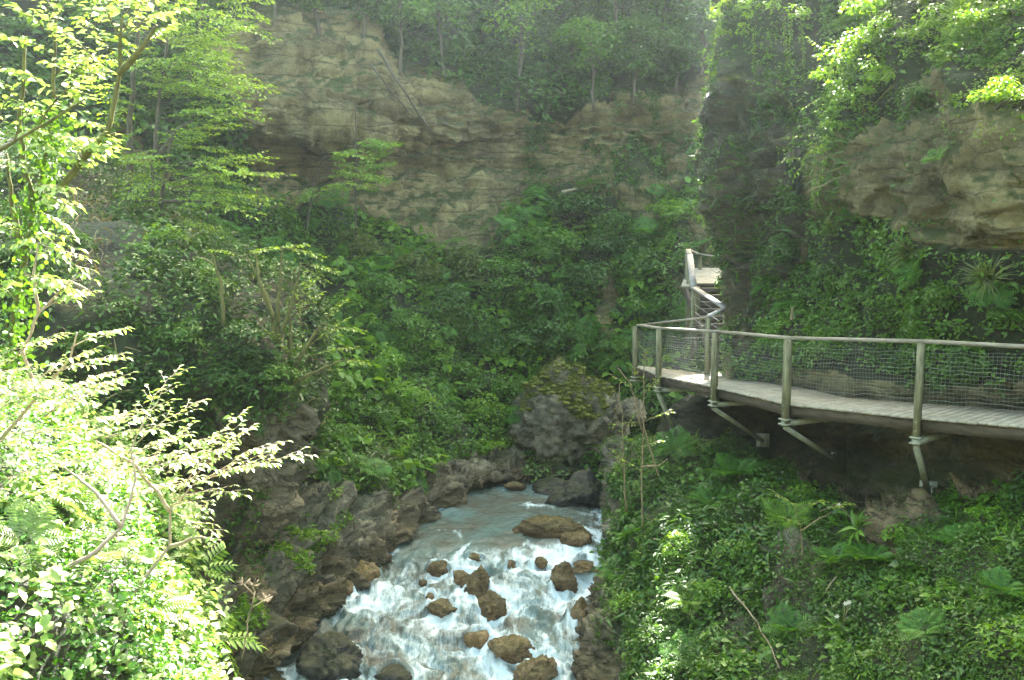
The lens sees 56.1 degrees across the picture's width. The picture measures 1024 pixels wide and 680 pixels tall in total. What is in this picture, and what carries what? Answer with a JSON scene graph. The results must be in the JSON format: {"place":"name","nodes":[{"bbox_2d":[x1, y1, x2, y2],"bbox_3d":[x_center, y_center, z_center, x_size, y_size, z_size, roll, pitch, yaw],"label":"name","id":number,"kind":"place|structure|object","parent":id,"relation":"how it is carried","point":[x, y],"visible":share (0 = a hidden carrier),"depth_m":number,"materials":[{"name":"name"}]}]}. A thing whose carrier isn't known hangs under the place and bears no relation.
{"place":"outdoors","nodes":[
{"label":"outdoors","id":0,"kind":"place"},
{"bbox_2d":[0,81,92,151],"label":"tree branch","id":1,"kind":"object","parent":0,"point":[40,125],"visible":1,"depth_m":7.96,"materials":[{"name":"green plant"}]},
{"bbox_2d":[0,377,226,679],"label":"bank","id":2,"kind":"structure","parent":0,"point":[20,603],"depth_m":8.16,"materials":[{"name":"green plant"}]},
{"bbox_2d":[0,497,74,571],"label":"fern","id":3,"kind":"object","parent":2,"relation":"on","point":[32,508],"visible":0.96,"depth_m":8.16,"materials":[{"name":"green plant"}]},
{"bbox_2d":[0,242,133,441],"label":"spray shrub","id":4,"kind":"object","parent":2,"relation":"on","point":[13,372],"visible":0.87,"depth_m":9.37,"materials":[{"name":"green plant"}]},
{"bbox_2d":[42,478,124,539],"bbox_3d":[-4.267,1.708,9.656,0.648,0.534,0.853,2,7,19],"label":"fern","id":5,"kind":"object","parent":2,"relation":"on","point":[88,494],"visible":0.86,"depth_m":9.67,"materials":[{"name":"green plant"}]},
{"bbox_2d":[55,530,137,567],"bbox_3d":[-3.967,1.950,9.070,0.827,0.264,0.802,0,7,0],"label":"fern","id":6,"kind":"object","parent":2,"relation":"on","point":[99,557],"visible":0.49,"depth_m":9.18,"materials":[{"name":"green plant"}]},
{"bbox_2d":[0,0,194,384],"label":"leafy tree","id":7,"kind":"object","parent":2,"relation":"on","point":[91,149],"visible":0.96,"depth_m":9.21,"materials":[{"name":"green plant"}]},
{"bbox_2d":[0,99,91,386],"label":"ivy","id":8,"kind":"object","parent":7,"relation":"attached to","point":[36,162],"visible":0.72,"depth_m":9.60,"materials":[{"name":"green plant"}]},
{"bbox_2d":[0,365,211,569],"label":"spray shrub","id":9,"kind":"object","parent":2,"relation":"on","point":[43,470],"visible":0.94,"depth_m":8.86,"materials":[{"name":"green plant"}]},
{"bbox_2d":[0,350,243,679],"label":"undergrowth","id":10,"kind":"object","parent":2,"relation":"on","point":[15,661],"visible":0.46,"depth_m":9.30,"materials":[{"name":"green plant"}]},
{"bbox_2d":[129,576,192,623],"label":"fern","id":11,"kind":"object","parent":2,"relation":"on","point":[167,601],"visible":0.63,"depth_m":9.21,"materials":[{"name":"green plant"}]},
{"bbox_2d":[60,407,317,600],"bbox_3d":[-3.119,1.670,9.061,2.585,2.078,1.322,0,7,0],"label":"spray shrub","id":12,"kind":"object","parent":2,"relation":"on","point":[186,460],"visible":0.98,"depth_m":9.01,"materials":[{"name":"green plant"}]},
{"bbox_2d":[193,597,267,676],"bbox_3d":[-3.368,3.408,11.093,0.958,0.703,0.998,2,7,19],"label":"leafy plant","id":13,"kind":"object","parent":2,"relation":"on","point":[232,642],"visible":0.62,"depth_m":11.16,"materials":[{"name":"green plant"}]},
{"bbox_2d":[0,130,339,679],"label":"bank","id":14,"kind":"structure","parent":0,"point":[282,511],"depth_m":18.77,"materials":[{"name":"green plant"}]},
{"bbox_2d":[51,330,120,367],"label":"bush","id":15,"kind":"object","parent":14,"relation":"on","point":[90,346],"visible":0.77,"depth_m":16.05,"materials":[{"name":"green plant"}]},
{"bbox_2d":[87,293,140,330],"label":"bush","id":16,"kind":"object","parent":14,"relation":"on","point":[116,321],"visible":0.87,"depth_m":16.50,"materials":[{"name":"green plant"}]},
{"bbox_2d":[69,0,270,203],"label":"layered tree","id":17,"kind":"object","parent":14,"relation":"on","point":[130,114],"visible":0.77,"depth_m":22.01,"materials":[{"name":"green plant"}]},
{"bbox_2d":[0,118,345,456],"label":"undergrowth","id":18,"kind":"object","parent":14,"relation":"on","point":[200,244],"visible":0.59,"depth_m":17.81,"materials":[{"name":"green plant"}]},
{"bbox_2d":[147,317,209,356],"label":"bush","id":19,"kind":"object","parent":14,"relation":"on","point":[180,332],"visible":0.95,"depth_m":16.82,"materials":[{"name":"green plant"}]},
{"bbox_2d":[93,16,280,215],"bbox_3d":[-7.379,-4.865,21.602,4.526,4.317,3.150,0,7,0],"label":"layered tree","id":20,"kind":"object","parent":14,"relation":"on","point":[175,131],"visible":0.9,"depth_m":21.69,"materials":[{"name":"green plant"}]},
{"bbox_2d":[107,134,296,238],"bbox_3d":[-6.796,-3.293,20.689,4.686,2.370,3.091,0,7,0],"label":"layered tree","id":21,"kind":"object","parent":14,"relation":"on","point":[161,202],"visible":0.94,"depth_m":20.91,"materials":[{"name":"green plant"}]},
{"bbox_2d":[168,257,239,300],"bbox_3d":[-5.710,-1.141,17.924,1.230,0.802,1.017,5,8,35],"label":"bush","id":22,"kind":"object","parent":14,"relation":"on","point":[205,270],"visible":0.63,"depth_m":17.79,"materials":[{"name":"green plant"}]},
{"bbox_2d":[134,444,337,679],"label":"undergrowth","id":23,"kind":"object","parent":14,"relation":"on","point":[258,514],"visible":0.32,"depth_m":19.18,"materials":[{"name":"green plant"}]},
{"bbox_2d":[211,318,270,358],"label":"bush","id":24,"kind":"object","parent":14,"relation":"on","point":[248,334],"visible":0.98,"depth_m":17.16,"materials":[{"name":"green plant"}]},
{"bbox_2d":[207,243,340,345],"bbox_3d":[-4.264,-0.792,17.290,2.371,1.907,0.766,0,7,0],"label":"multi stem tree","id":25,"kind":"object","parent":14,"relation":"on","point":[266,298],"visible":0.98,"depth_m":17.39,"materials":[{"name":"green plant"}]},
{"bbox_2d":[267,279,370,422],"bbox_3d":[-3.550,0.251,17.653,1.979,2.753,0.708,1,7,10],"label":"leaning tree","id":26,"kind":"object","parent":14,"relation":"on","point":[301,355],"visible":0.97,"depth_m":17.68,"materials":[{"name":"green plant"}]},
{"bbox_2d":[0,0,723,679],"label":"valley side","id":27,"kind":"structure","parent":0,"point":[458,168],"depth_m":33.29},
{"bbox_2d":[160,0,282,88],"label":"layered tree","id":28,"kind":"object","parent":27,"relation":"on","point":[233,22],"visible":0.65,"depth_m":24.20,"materials":[{"name":"green plant"}]},
{"bbox_2d":[223,460,446,643],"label":"undergrowth","id":29,"kind":"object","parent":27,"relation":"on","point":[304,533],"visible":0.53,"depth_m":20.36,"materials":[{"name":"green plant"}]},
{"bbox_2d":[292,149,386,229],"bbox_3d":[-5.462,-4.746,30.317,2.931,2.556,2.634,0,7,0],"label":"slim sapling","id":30,"kind":"object","parent":27,"relation":"on","point":[346,175],"visible":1,"depth_m":30.43,"materials":[{"name":"green plant"}]},
{"bbox_2d":[324,290,379,325],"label":"bush","id":31,"kind":"object","parent":27,"relation":"on","point":[351,296],"visible":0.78,"depth_m":30.32,"materials":[{"name":"green plant"}]},
{"bbox_2d":[329,225,386,265],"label":"bush","id":32,"kind":"object","parent":27,"relation":"on","point":[355,243],"visible":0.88,"depth_m":32.47,"materials":[{"name":"green plant"}]},
{"bbox_2d":[0,0,719,173],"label":"undergrowth","id":33,"kind":"object","parent":27,"relation":"on","point":[508,68],"visible":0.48,"depth_m":34.63,"materials":[{"name":"green plant"}]},
{"bbox_2d":[331,0,392,38],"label":"tree","id":34,"kind":"object","parent":27,"relation":"on","point":[362,12],"visible":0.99,"depth_m":33.04,"materials":[{"name":"green plant"}]},
{"bbox_2d":[329,102,403,235],"bbox_3d":[-4.731,-5.534,31.954,2.549,4.832,2.670,0,7,0],"label":"slim sapling","id":35,"kind":"object","parent":27,"relation":"on","point":[379,148],"visible":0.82,"depth_m":31.94,"materials":[{"name":"green plant"}]},
{"bbox_2d":[336,391,400,423],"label":"bush","id":36,"kind":"object","parent":27,"relation":"on","point":[385,413],"visible":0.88,"depth_m":26.90,"materials":[{"name":"green plant"}]},
{"bbox_2d":[357,272,405,306],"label":"bush","id":37,"kind":"object","parent":27,"relation":"on","point":[376,282],"visible":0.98,"depth_m":31.09,"materials":[{"name":"green plant"}]},
{"bbox_2d":[369,414,420,457],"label":"bush","id":38,"kind":"object","parent":27,"relation":"on","point":[408,421],"visible":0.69,"depth_m":27.35,"materials":[{"name":"green plant"}]},
{"bbox_2d":[368,0,436,76],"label":"tree","id":39,"kind":"object","parent":27,"relation":"on","point":[421,12],"visible":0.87,"depth_m":33.82,"materials":[{"name":"green plant"}]},
{"bbox_2d":[366,308,441,348],"bbox_3d":[-3.521,-0.398,30.987,2.560,1.325,1.542,0,7,0],"label":"bush","id":40,"kind":"object","parent":27,"relation":"on","point":[406,320],"visible":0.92,"depth_m":30.73,"materials":[{"name":"green plant"}]},
{"bbox_2d":[100,150,720,628],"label":"undergrowth","id":41,"kind":"object","parent":27,"relation":"on","point":[438,440],"visible":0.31,"depth_m":31.81,"materials":[{"name":"green plant"}]},
{"bbox_2d":[383,244,445,281],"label":"bush","id":42,"kind":"object","parent":27,"relation":"on","point":[416,258],"visible":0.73,"depth_m":33.01,"materials":[{"name":"green plant"}]},
{"bbox_2d":[387,381,442,418],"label":"bush","id":43,"kind":"object","parent":27,"relation":"on","point":[413,391],"visible":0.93,"depth_m":28.06,"materials":[{"name":"green plant"}]},
{"bbox_2d":[408,0,471,75],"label":"tree","id":44,"kind":"object","parent":27,"relation":"on","point":[442,7],"visible":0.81,"depth_m":35.13,"materials":[{"name":"green plant"}]},
{"bbox_2d":[425,283,475,321],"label":"bush","id":45,"kind":"object","parent":27,"relation":"on","point":[458,296],"visible":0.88,"depth_m":32.55,"materials":[{"name":"green plant"}]},
{"bbox_2d":[207,186,703,579],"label":"grass","id":46,"kind":"structure","parent":27,"relation":"on","point":[387,452],"depth_m":32.32,"materials":[{"name":"green plant"}]},
{"bbox_2d":[434,243,487,286],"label":"bush","id":47,"kind":"object","parent":27,"relation":"on","point":[465,275],"visible":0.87,"depth_m":34.01,"materials":[{"name":"green plant"}]},
{"bbox_2d":[450,304,504,341],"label":"bush","id":48,"kind":"object","parent":27,"relation":"on","point":[466,329],"visible":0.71,"depth_m":32.95,"materials":[{"name":"green plant"}]},
{"bbox_2d":[477,256,536,297],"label":"bush","id":49,"kind":"object","parent":27,"relation":"on","point":[511,269],"visible":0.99,"depth_m":33.87,"materials":[{"name":"green plant"}]},
{"bbox_2d":[483,322,539,360],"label":"bush","id":50,"kind":"object","parent":27,"relation":"on","point":[512,337],"visible":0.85,"depth_m":33.10,"materials":[{"name":"green plant"}]},
{"bbox_2d":[480,0,559,112],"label":"tree","id":51,"kind":"object","parent":27,"relation":"on","point":[526,4],"visible":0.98,"depth_m":36.50,"materials":[{"name":"green plant"}]},
{"bbox_2d":[500,279,565,314],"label":"bush","id":52,"kind":"object","parent":27,"relation":"on","point":[546,302],"visible":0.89,"depth_m":33.99,"materials":[{"name":"green plant"}]},
{"bbox_2d":[515,15,572,116],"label":"tree","id":53,"kind":"object","parent":27,"relation":"on","point":[549,44],"visible":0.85,"depth_m":37.30,"materials":[{"name":"green plant"}]},
{"bbox_2d":[514,317,581,355],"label":"bush","id":54,"kind":"object","parent":27,"relation":"on","point":[536,326],"visible":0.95,"depth_m":33.20,"materials":[{"name":"green plant"}]},
{"bbox_2d":[526,221,584,266],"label":"bush","id":55,"kind":"object","parent":27,"relation":"on","point":[561,237],"visible":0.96,"depth_m":35.06,"materials":[{"name":"green plant"}]},
{"bbox_2d":[509,354,629,465],"bbox_3d":[1.804,2.913,30.986,4.020,4.983,3.822,0,7,0],"label":"mossy boulder","id":56,"kind":"object","parent":27,"relation":"on","point":[566,408],"visible":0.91,"depth_m":29.64,"materials":[{"name":"grey stone"}]},
{"bbox_2d":[542,191,605,226],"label":"bush","id":57,"kind":"object","parent":27,"relation":"on","point":[581,198],"visible":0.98,"depth_m":35.95,"materials":[{"name":"green plant"}]},
{"bbox_2d":[557,259,613,297],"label":"bush","id":58,"kind":"object","parent":27,"relation":"on","point":[582,274],"visible":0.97,"depth_m":34.50,"materials":[{"name":"green plant"}]},
{"bbox_2d":[550,12,626,110],"bbox_3d":[2.789,-10.688,36.753,2.801,3.755,2.689,-3,7,-23],"label":"tree","id":59,"kind":"object","parent":27,"relation":"on","point":[598,42],"visible":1,"depth_m":36.34,"materials":[{"name":"green plant"}]},
{"bbox_2d":[578,208,644,255],"bbox_3d":[3.826,-3.981,35.578,2.634,1.759,1.970,-3,8,-25],"label":"bush","id":60,"kind":"object","parent":27,"relation":"on","point":[605,242],"visible":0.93,"depth_m":35.35,"materials":[{"name":"green plant"}]},
{"bbox_2d":[522,73,714,268],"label":"undergrowth","id":61,"kind":"object","parent":27,"relation":"on","point":[657,116],"visible":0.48,"depth_m":37.56,"materials":[{"name":"green plant"}]},
{"bbox_2d":[613,240,669,286],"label":"bush","id":62,"kind":"object","parent":27,"relation":"on","point":[642,263],"visible":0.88,"depth_m":33.97,"materials":[{"name":"green plant"}]},
{"bbox_2d":[609,14,681,103],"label":"tree","id":63,"kind":"object","parent":27,"relation":"on","point":[642,29],"visible":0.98,"depth_m":36.59,"materials":[{"name":"green plant"}]},
{"bbox_2d":[643,197,698,230],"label":"bush","id":64,"kind":"object","parent":27,"relation":"on","point":[677,208],"visible":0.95,"depth_m":35.15,"materials":[{"name":"green plant"}]},
{"bbox_2d":[644,15,716,94],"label":"tree","id":65,"kind":"object","parent":27,"relation":"on","point":[684,45],"visible":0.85,"depth_m":37.18,"materials":[{"name":"green plant"}]},
{"bbox_2d":[679,0,719,75],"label":"tree","id":66,"kind":"object","parent":27,"relation":"on","point":[698,11],"visible":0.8,"depth_m":36.88,"materials":[{"name":"green plant"}]},
{"bbox_2d":[263,482,604,679],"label":"stream water","id":67,"kind":"structure","parent":0,"point":[387,617],"depth_m":21.52,"materials":[{"name":"white liquid"}]},
{"bbox_2d":[295,630,363,679],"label":"stream boulder","id":68,"kind":"object","parent":67,"relation":"in","point":[331,655],"visible":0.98,"depth_m":18.73,"materials":[{"name":"grey stone"}]},
{"bbox_2d":[477,589,506,621],"bbox_3d":[-0.463,5.877,21.026,0.656,0.844,0.752,-3,7,-24],"label":"stream boulder","id":69,"kind":"object","parent":67,"relation":"in","point":[492,604],"visible":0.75,"depth_m":20.78,"materials":[{"name":"brown stone"}]},
{"bbox_2d":[487,634,534,663],"bbox_3d":[-0.012,6.302,19.445,0.982,0.590,0.759,0,7,0],"label":"stream boulder","id":70,"kind":"object","parent":67,"relation":"in","point":[512,648],"visible":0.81,"depth_m":19.24,"materials":[{"name":"brown stone"}]},
{"bbox_2d":[512,654,558,679],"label":"stream boulder","id":71,"kind":"object","parent":67,"relation":"in","point":[541,667],"visible":1,"depth_m":18.33,"materials":[{"name":"brown stone"}]},
{"bbox_2d":[512,514,592,537],"bbox_3d":[1.016,5.023,24.769,2.119,0.945,1.011,0,7,0],"label":"stream boulder","id":72,"kind":"object","parent":67,"relation":"in","point":[544,526],"visible":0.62,"depth_m":24.42,"materials":[{"name":"brown stone"}]},
{"bbox_2d":[550,560,577,593],"bbox_3d":[1.226,5.594,22.042,0.714,1.123,0.492,0,7,0],"label":"stream boulder","id":73,"kind":"object","parent":67,"relation":"in","point":[563,578],"visible":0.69,"depth_m":21.85,"materials":[{"name":"brown stone"}]},
{"bbox_2d":[546,468,602,508],"bbox_3d":[1.950,4.544,27.196,2.106,1.707,1.250,0,7,0],"label":"stream boulder","id":74,"kind":"object","parent":67,"relation":"in","point":[581,488],"visible":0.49,"depth_m":26.93,"materials":[{"name":"grey stone"}]},
{"bbox_2d":[570,431,1023,679],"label":"bank","id":75,"kind":"structure","parent":0,"point":[598,661],"depth_m":15.89,"materials":[{"name":"green plant"}]},
{"bbox_2d":[608,352,674,532],"bbox_3d":[2.641,2.148,19.783,1.346,3.958,0.670,0,7,0],"label":"thin sapling","id":76,"kind":"object","parent":75,"relation":"on","point":[648,444],"visible":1,"depth_m":19.81,"materials":[{"name":"brown plant"}]},
{"bbox_2d":[646,425,701,459],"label":"fern","id":77,"kind":"object","parent":75,"relation":"on","point":[685,446],"visible":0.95,"depth_m":22.62,"materials":[{"name":"green plant"}]},
{"bbox_2d":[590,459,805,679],"bbox_3d":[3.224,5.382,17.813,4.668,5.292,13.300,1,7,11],"label":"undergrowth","id":78,"kind":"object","parent":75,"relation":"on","point":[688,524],"visible":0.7,"depth_m":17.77,"materials":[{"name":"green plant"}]},
{"bbox_2d":[757,601,818,642],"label":"fern","id":79,"kind":"object","parent":75,"relation":"on","point":[775,626],"visible":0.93,"depth_m":15.11,"materials":[{"name":"green plant"}]},
{"bbox_2d":[762,498,818,530],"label":"fern","id":80,"kind":"object","parent":75,"relation":"on","point":[780,506],"visible":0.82,"depth_m":17.31,"materials":[{"name":"green plant"}]},
{"bbox_2d":[576,427,1023,679],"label":"ground cover plants","id":81,"kind":"object","parent":75,"relation":"on","point":[923,605],"visible":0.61,"depth_m":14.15,"materials":[{"name":"green plant"}]},
{"bbox_2d":[710,452,772,476],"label":"fern","id":82,"kind":"object","parent":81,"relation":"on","point":[738,468],"visible":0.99,"depth_m":19.84,"materials":[{"name":"green plant"}]},
{"bbox_2d":[894,605,955,642],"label":"fern","id":83,"kind":"object","parent":75,"relation":"on","point":[913,615],"visible":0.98,"depth_m":12.84,"materials":[{"name":"green plant"}]},
{"bbox_2d":[972,565,1023,597],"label":"fern","id":84,"kind":"object","parent":75,"relation":"on","point":[994,573],"visible":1,"depth_m":12.78,"materials":[{"name":"green plant"}]},
{"bbox_2d":[974,612,1023,673],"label":"bush","id":85,"kind":"object","parent":75,"relation":"on","point":[1017,640],"visible":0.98,"depth_m":11.57,"materials":[{"name":"green plant"}]},
{"bbox_2d":[656,0,1023,508],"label":"gorge wall","id":86,"kind":"structure","parent":0,"point":[976,177],"depth_m":18.30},
{"bbox_2d":[681,249,731,375],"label":"staircase","id":87,"kind":"structure","parent":86,"relation":"on","point":[699,281],"depth_m":26.05,"materials":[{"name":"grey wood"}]},
{"bbox_2d":[733,0,810,83],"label":"hanging ivy","id":88,"kind":"object","parent":86,"relation":"attached to","point":[745,13],"visible":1,"depth_m":22.12,"materials":[{"name":"green plant"}]},
{"bbox_2d":[686,0,861,353],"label":"ivy","id":89,"kind":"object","parent":86,"relation":"on","point":[834,183],"depth_m":21.84,"materials":[{"name":"green plant"}]},
{"bbox_2d":[765,233,803,266],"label":"bush","id":90,"kind":"object","parent":86,"relation":"on","point":[786,242],"visible":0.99,"depth_m":20.75,"materials":[{"name":"green plant"}]},
{"bbox_2d":[630,316,1023,492],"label":"boardwalk","id":91,"kind":"structure","parent":86,"relation":"attached to","point":[785,399],"depth_m":17.06,"materials":[{"name":"grey wood"}]},
{"bbox_2d":[687,0,1023,400],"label":"undergrowth","id":92,"kind":"object","parent":86,"relation":"on","point":[913,324],"visible":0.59,"depth_m":18.78,"materials":[{"name":"green plant"}]},
{"bbox_2d":[694,67,1023,356],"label":"undergrowth","id":93,"kind":"object","parent":86,"relation":"on","point":[766,207],"visible":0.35,"depth_m":21.63,"materials":[{"name":"green plant"}]},
{"bbox_2d":[778,0,967,207],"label":"hanging shrub","id":94,"kind":"object","parent":86,"relation":"hanging from","point":[859,35],"visible":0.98,"depth_m":18.90,"materials":[{"name":"green plant"}]},
{"bbox_2d":[920,278,960,310],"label":"bush","id":95,"kind":"object","parent":86,"relation":"on","point":[931,296],"visible":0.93,"depth_m":16.42,"materials":[{"name":"green plant"}]},
{"bbox_2d":[942,340,992,375],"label":"bush","id":96,"kind":"object","parent":86,"relation":"on","point":[956,358],"visible":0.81,"depth_m":15.99,"materials":[{"name":"green plant"}]},
{"bbox_2d":[936,0,1023,146],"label":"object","id":97,"kind":"object","parent":86,"relation":"attached to","point":[1010,73],"visible":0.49,"depth_m":16.11,"materials":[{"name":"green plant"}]},
{"bbox_2d":[940,0,1023,44],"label":"bush","id":98,"kind":"object","parent":86,"relation":"on","point":[973,16],"visible":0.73,"depth_m":17.01,"materials":[{"name":"green plant"}]},
{"bbox_2d":[957,251,1020,303],"bbox_3d":[7.643,-0.976,15.428,1.034,0.942,0.667,4,8,31],"label":"fern","id":99,"kind":"object","parent":86,"relation":"on","point":[988,278],"depth_m":15.46,"materials":[{"name":"green plant"}]},
{"bbox_2d":[962,264,1022,310],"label":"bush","id":100,"kind":"object","parent":86,"relation":"on","point":[989,298],"visible":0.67,"depth_m":15.60,"materials":[{"name":"green plant"}]},
{"bbox_2d":[966,75,1023,109],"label":"bush","id":101,"kind":"object","parent":86,"relation":"on","point":[989,95],"visible":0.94,"depth_m":15.04,"materials":[{"name":"green plant"}]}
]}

